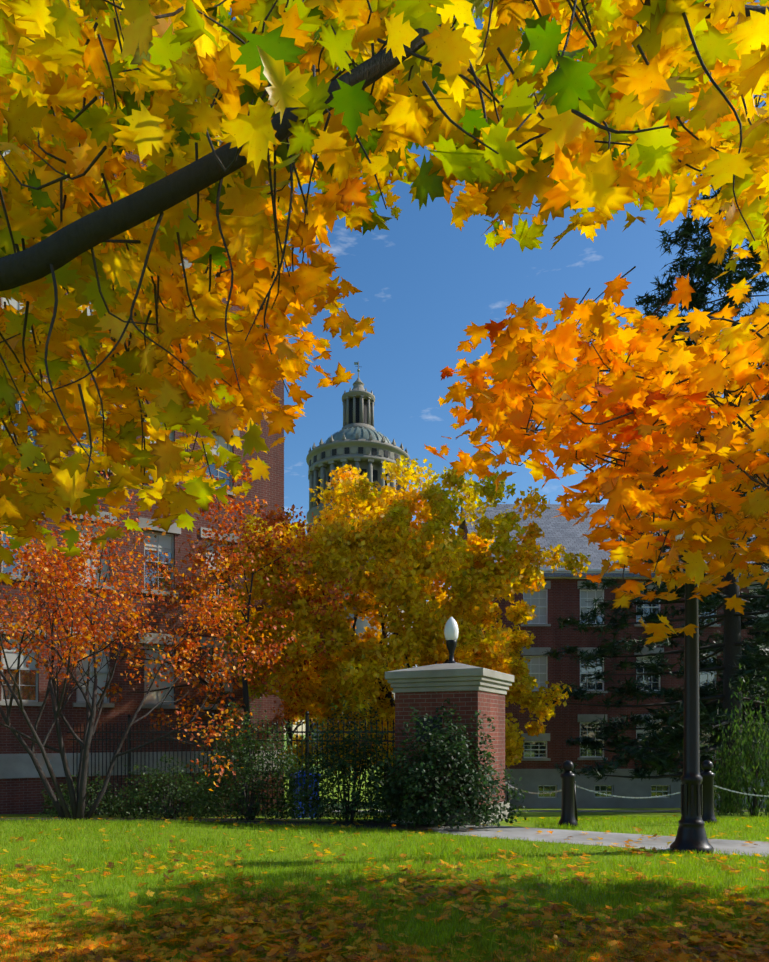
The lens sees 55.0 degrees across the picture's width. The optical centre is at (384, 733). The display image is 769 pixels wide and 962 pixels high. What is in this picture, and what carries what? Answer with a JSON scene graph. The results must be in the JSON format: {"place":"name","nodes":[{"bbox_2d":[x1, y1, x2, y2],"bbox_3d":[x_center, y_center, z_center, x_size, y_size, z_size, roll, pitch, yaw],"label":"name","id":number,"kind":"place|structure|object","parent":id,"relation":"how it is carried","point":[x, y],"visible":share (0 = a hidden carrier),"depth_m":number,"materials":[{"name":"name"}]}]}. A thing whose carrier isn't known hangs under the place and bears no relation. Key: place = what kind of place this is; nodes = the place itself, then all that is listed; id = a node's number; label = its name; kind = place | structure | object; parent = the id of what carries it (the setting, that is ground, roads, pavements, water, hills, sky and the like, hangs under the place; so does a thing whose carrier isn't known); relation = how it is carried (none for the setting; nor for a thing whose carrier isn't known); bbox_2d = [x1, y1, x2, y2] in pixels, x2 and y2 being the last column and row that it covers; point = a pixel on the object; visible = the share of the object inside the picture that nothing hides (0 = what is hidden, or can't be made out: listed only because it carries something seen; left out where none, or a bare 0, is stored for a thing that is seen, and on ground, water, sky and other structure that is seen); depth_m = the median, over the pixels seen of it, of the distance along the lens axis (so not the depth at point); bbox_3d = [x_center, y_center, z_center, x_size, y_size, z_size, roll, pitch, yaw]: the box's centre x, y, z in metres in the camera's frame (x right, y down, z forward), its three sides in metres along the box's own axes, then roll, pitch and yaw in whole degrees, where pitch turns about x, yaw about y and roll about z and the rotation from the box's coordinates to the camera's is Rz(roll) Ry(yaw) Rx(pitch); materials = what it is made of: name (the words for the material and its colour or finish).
{"place":"outdoors","nodes":[
{"label":"outdoors","id":0,"kind":"place"},
{"bbox_2d":[0,735,768,961],"bbox_3d":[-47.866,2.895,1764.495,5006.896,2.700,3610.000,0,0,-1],"label":"lawn ground","id":1,"kind":"structure","parent":0,"point":[558,814],"depth_m":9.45,"materials":[{"name":"green plant"}]},
{"bbox_2d":[39,771,128,817],"bbox_3d":[-6.685,1.381,16.485,1.916,1.066,1.808,0,0,-1],"label":"shrub","id":2,"kind":"object","parent":1,"relation":"on","point":[88,802],"visible":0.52,"depth_m":16.33,"materials":[{"name":"green plant"}]},
{"bbox_2d":[0,0,285,813],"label":"hall building","id":3,"kind":"structure","parent":1,"relation":"on","point":[21,786],"depth_m":22.44,"materials":[{"name":"brick"}]},
{"bbox_2d":[0,468,309,820],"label":"multistem tree","id":4,"kind":"object","parent":1,"relation":"on","point":[77,801],"visible":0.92,"depth_m":13.96,"materials":[{"name":"orange plant"}]},
{"bbox_2d":[79,456,358,814],"bbox_3d":[-4.181,-2.630,19.123,7.133,9.657,5.431,0,0,-28],"label":"red tree","id":5,"kind":"object","parent":1,"relation":"on","point":[227,698],"visible":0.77,"depth_m":19.12,"materials":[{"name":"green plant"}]},
{"bbox_2d":[67,711,394,817],"bbox_3d":[-3.677,0.778,16.440,9.600,2.505,0.086,0,0,26],"label":"iron fence","id":6,"kind":"object","parent":1,"relation":"on","point":[306,732],"visible":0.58,"depth_m":16.80,"materials":[{"name":"black metal"}]},
{"bbox_2d":[0,818,466,830],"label":"lawn edge","id":7,"kind":"object","parent":1,"relation":"on","point":[370,824],"depth_m":13.29,"materials":[{"name":"green plant"}]},
{"bbox_2d":[93,753,234,819],"bbox_3d":[-4.435,1.097,15.235,2.362,1.411,2.437,0,0,43],"label":"shrub","id":8,"kind":"object","parent":7,"relation":"on","point":[168,811],"visible":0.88,"depth_m":14.98,"materials":[{"name":"green plant"}]},
{"bbox_2d":[183,696,313,820],"bbox_3d":[-2.559,0.492,14.296,2.372,2.426,2.096,0,0,-1],"label":"shrub","id":9,"kind":"object","parent":7,"relation":"on","point":[249,812],"visible":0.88,"depth_m":14.05,"materials":[{"name":"green plant"}]},
{"bbox_2d":[284,693,409,822],"bbox_3d":[-0.673,0.453,13.454,2.339,2.357,2.081,0,0,-1],"label":"shrub","id":10,"kind":"object","parent":7,"relation":"on","point":[347,809],"visible":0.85,"depth_m":13.21,"materials":[{"name":"green plant"}]},
{"bbox_2d":[366,698,528,829],"bbox_3d":[0.991,0.483,12.342,2.208,2.209,2.134,0,0,43],"label":"shrub","id":11,"kind":"object","parent":7,"relation":"on","point":[427,779],"visible":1,"depth_m":12.09,"materials":[{"name":"green plant"}]},
{"bbox_2d":[284,714,316,775],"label":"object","id":12,"kind":"object","parent":1,"relation":"on","point":[299,724],"depth_m":72.50,"materials":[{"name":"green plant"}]},
{"bbox_2d":[290,771,319,817],"bbox_3d":[-1.728,1.326,16.125,0.560,1.015,0.560,0,0,-18],"label":"recycling bin","id":13,"kind":"object","parent":1,"relation":"on","point":[299,785],"visible":0.19,"depth_m":15.90,"materials":[{"name":"blue plastic"}]},
{"bbox_2d":[284,573,356,803],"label":"red tree","id":14,"kind":"object","parent":1,"relation":"on","point":[289,729],"depth_m":40.02,"materials":[{"name":"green plant"}]},
{"bbox_2d":[306,361,409,750],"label":"domed tower","id":15,"kind":"structure","parent":1,"relation":"on","point":[358,441],"depth_m":142.80,"materials":[{"name":"stone"}]},
{"bbox_2d":[0,815,768,961],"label":"fallen leaves","id":16,"kind":"object","parent":1,"relation":"on","point":[292,954],"visible":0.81,"depth_m":5.75,"materials":[{"name":"orange plant"}]},
{"bbox_2d":[0,0,768,585],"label":"maple tree","id":17,"kind":"object","parent":1,"relation":"on","point":[278,94],"visible":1,"depth_m":2.65,"materials":[{"name":"yellow plant"}]},
{"bbox_2d":[210,455,590,807],"bbox_3d":[0.300,-3.147,22.830,10.628,11.259,8.067,0,0,-23],"label":"yellow tree","id":18,"kind":"object","parent":1,"relation":"on","point":[409,565],"visible":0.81,"depth_m":20.68,"materials":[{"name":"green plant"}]},
{"bbox_2d":[388,597,450,692],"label":"green tree","id":19,"kind":"object","parent":1,"relation":"on","point":[404,664],"depth_m":93.62,"materials":[{"name":"green plant"}]},
{"bbox_2d":[385,617,513,824],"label":"gate pier","id":20,"kind":"structure","parent":1,"relation":"on","point":[469,690],"depth_m":13.15,"materials":[{"name":"brick"}]},
{"bbox_2d":[441,626,571,769],"bbox_3d":[2.701,-0.382,21.184,4.705,5.452,3.923,0,0,-1],"label":"yellow tree","id":21,"kind":"object","parent":1,"relation":"on","point":[517,668],"visible":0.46,"depth_m":20.54,"materials":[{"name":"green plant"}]},
{"bbox_2d":[424,266,768,644],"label":"maple tree","id":22,"kind":"object","parent":1,"relation":"on","point":[642,403],"visible":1,"depth_m":3.01,"materials":[{"name":"orange plant"}]},
{"bbox_2d":[432,825,768,856],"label":"footpath","id":23,"kind":"structure","parent":1,"relation":"on","point":[578,837],"depth_m":10.87,"materials":[{"name":"concrete"}]},
{"bbox_2d":[670,505,713,854],"bbox_3d":[4.040,-0.825,9.715,0.540,4.740,0.540,0,0,-1],"label":"lamp post","id":24,"kind":"object","parent":23,"relation":"on","point":[691,835],"visible":0.58,"depth_m":9.63,"materials":[{"name":"black metal"}]},
{"bbox_2d":[452,504,768,807],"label":"hall building","id":25,"kind":"structure","parent":1,"relation":"on","point":[562,594],"depth_m":34.07,"materials":[{"name":"brick"}]},
{"bbox_2d":[506,760,768,826],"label":"chain bollards","id":26,"kind":"object","parent":1,"relation":"on","point":[569,815],"visible":0.92,"depth_m":12.72,"materials":[{"name":"black metal"}]},
{"bbox_2d":[540,175,768,812],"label":"pine tree","id":27,"kind":"object","parent":1,"relation":"on","point":[731,648],"visible":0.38,"depth_m":21.39,"materials":[{"name":"green plant"}]},
{"bbox_2d":[661,452,768,790],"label":"pine tree","id":28,"kind":"object","parent":1,"relation":"on","point":[744,625],"visible":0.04,"depth_m":27.39,"materials":[{"name":"green plant"}]},
{"bbox_2d":[706,663,768,817],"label":"shrub","id":29,"kind":"object","parent":1,"relation":"on","point":[735,775],"visible":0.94,"depth_m":16.18,"materials":[{"name":"green plant"}]},
{"bbox_2d":[228,0,768,734],"label":"sky","id":30,"kind":"structure","parent":0,"point":[423,280],"materials":[{"name":"blue"}]},
{"bbox_2d":[332,810,764,811],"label":"footpath","id":31,"kind":"structure","parent":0,"point":[592,810],"depth_m":25.98,"materials":[{"name":"concrete"}]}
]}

